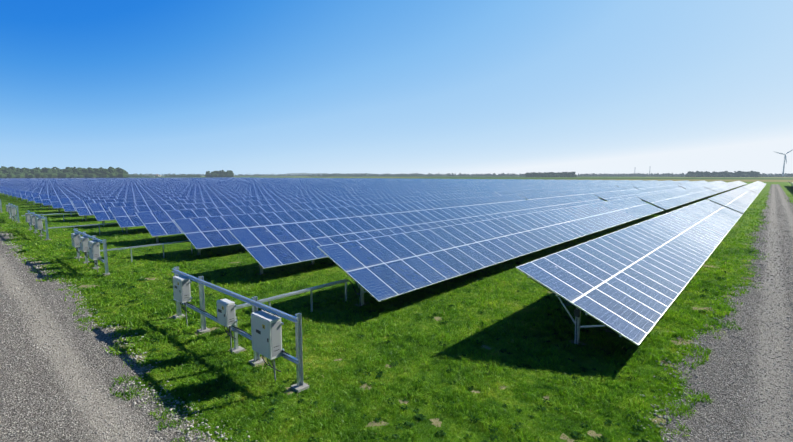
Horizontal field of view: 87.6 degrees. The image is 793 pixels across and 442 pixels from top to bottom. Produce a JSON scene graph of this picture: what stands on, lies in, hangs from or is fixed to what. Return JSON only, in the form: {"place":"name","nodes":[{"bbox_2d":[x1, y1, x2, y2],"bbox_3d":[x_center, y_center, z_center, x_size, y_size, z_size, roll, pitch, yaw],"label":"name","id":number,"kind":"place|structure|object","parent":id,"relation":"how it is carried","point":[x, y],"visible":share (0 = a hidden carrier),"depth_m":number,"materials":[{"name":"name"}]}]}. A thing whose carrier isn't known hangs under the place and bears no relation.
{"place":"outdoors","nodes":[
{"label":"outdoors","id":0,"kind":"place"},
{"bbox_2d":[0,233,212,441],"bbox_3d":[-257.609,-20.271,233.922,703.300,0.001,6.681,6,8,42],"label":"track road","id":1,"kind":"structure","parent":0,"point":[80,367],"depth_m":11.47,"materials":[{"name":"grey gravel"}]},
{"bbox_2d":[6,207,279,350],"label":"electrical boxes","id":2,"kind":"object","parent":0,"point":[257,331],"visible":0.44,"depth_m":12.71,"materials":[{"name":"grey metal"}]},
{"bbox_2d":[234,173,390,175],"bbox_3d":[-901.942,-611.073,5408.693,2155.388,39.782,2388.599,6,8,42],"label":"ridge hill","id":3,"kind":"structure","parent":0,"point":[321,173],"depth_m":5221.21,"materials":[{"name":"green plant"}]},
{"bbox_2d":[0,194,767,441],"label":"grass","id":4,"kind":"structure","parent":0,"point":[434,414],"depth_m":11.31,"materials":[{"name":"green plant"}]},
{"bbox_2d":[0,176,792,441],"bbox_3d":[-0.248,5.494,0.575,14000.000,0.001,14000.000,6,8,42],"label":"ground","id":5,"kind":"structure","parent":0,"point":[784,184],"depth_m":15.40,"materials":[{"name":"green plant"}]},
{"bbox_2d":[0,211,308,392],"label":"concrete footing","id":6,"kind":"object","parent":5,"relation":"on","point":[304,386],"visible":0.67,"depth_m":12.97,"materials":[{"name":"grey concrete"}]},
{"bbox_2d":[0,199,348,386],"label":"steel racks","id":7,"kind":"object","parent":5,"relation":"on","point":[255,303],"visible":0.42,"depth_m":14.61,"materials":[{"name":"grey metal"}]},
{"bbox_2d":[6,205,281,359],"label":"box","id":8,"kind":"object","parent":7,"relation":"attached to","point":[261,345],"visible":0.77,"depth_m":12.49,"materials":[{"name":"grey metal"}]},
{"bbox_2d":[9,215,275,380],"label":"electrical conduits","id":9,"kind":"object","parent":8,"relation":"attached to","point":[185,304],"visible":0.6,"depth_m":15.00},
{"bbox_2d":[7,205,280,356],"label":"rack cabinet sides","id":10,"kind":"object","parent":8,"relation":"attached to","point":[276,333],"visible":0.88,"depth_m":13.72,"materials":[{"name":"grey metal"}]},
{"bbox_2d":[8,212,359,371],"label":"cables","id":11,"kind":"object","parent":7,"relation":"on","point":[228,333],"visible":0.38,"depth_m":13.77,"materials":[{"name":"black plastic"}]},
{"bbox_2d":[48,206,628,343],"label":"pv cables","id":12,"kind":"object","parent":5,"relation":"on","point":[522,272],"visible":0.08,"depth_m":13.51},
{"bbox_2d":[1,222,757,441],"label":"dirt patches","id":13,"kind":"object","parent":5,"relation":"on","point":[436,421],"depth_m":12.40,"materials":[{"name":"soil"}]},
{"bbox_2d":[15,234,754,441],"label":"weed leaves","id":14,"kind":"object","parent":5,"relation":"on","point":[419,416],"visible":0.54,"depth_m":11.32,"materials":[{"name":"green plant"}]},
{"bbox_2d":[0,166,792,177],"bbox_3d":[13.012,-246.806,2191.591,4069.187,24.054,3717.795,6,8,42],"label":"woods","id":15,"kind":"object","parent":5,"relation":"on","point":[66,172],"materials":[{"name":"green plant"}]},
{"bbox_2d":[2,182,792,343],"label":"panel support posts","id":16,"kind":"object","parent":5,"relation":"on","point":[362,291],"depth_m":17.59,"materials":[{"name":"metal"}]},
{"bbox_2d":[0,180,787,345],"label":"pv frames","id":17,"kind":"structure","parent":16,"relation":"on","point":[438,282],"depth_m":21.19,"materials":[{"name":"silver metal"}]},
{"bbox_2d":[0,177,792,344],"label":"solar panels","id":18,"kind":"object","parent":17,"relation":"on","point":[383,239],"visible":1,"depth_m":32.53,"materials":[{"name":"blue glass"}]},
{"bbox_2d":[776,150,791,175],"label":"wind turbine","id":19,"kind":"object","parent":5,"relation":"on","point":[784,161],"visible":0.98,"depth_m":1521.68,"materials":[{"name":"white metal"}]},
{"bbox_2d":[0,197,792,441],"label":"loose gravel","id":20,"kind":"structure","parent":0,"point":[248,436],"depth_m":11.51,"materials":[{"name":"grey gravel"}]},
{"bbox_2d":[0,0,792,174],"label":"sky","id":21,"kind":"structure","parent":0,"point":[243,87],"materials":[{"name":"blue"}]},
{"bbox_2d":[574,309,579,316],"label":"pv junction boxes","id":22,"kind":"object","parent":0,"point":[576,313],"visible":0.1,"depth_m":13.44,"materials":[{"name":"black plastic"}]},
{"bbox_2d":[659,184,792,441],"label":"track road","id":23,"kind":"structure","parent":0,"point":[776,193],"depth_m":12.39,"materials":[{"name":"grey gravel"}]}
]}

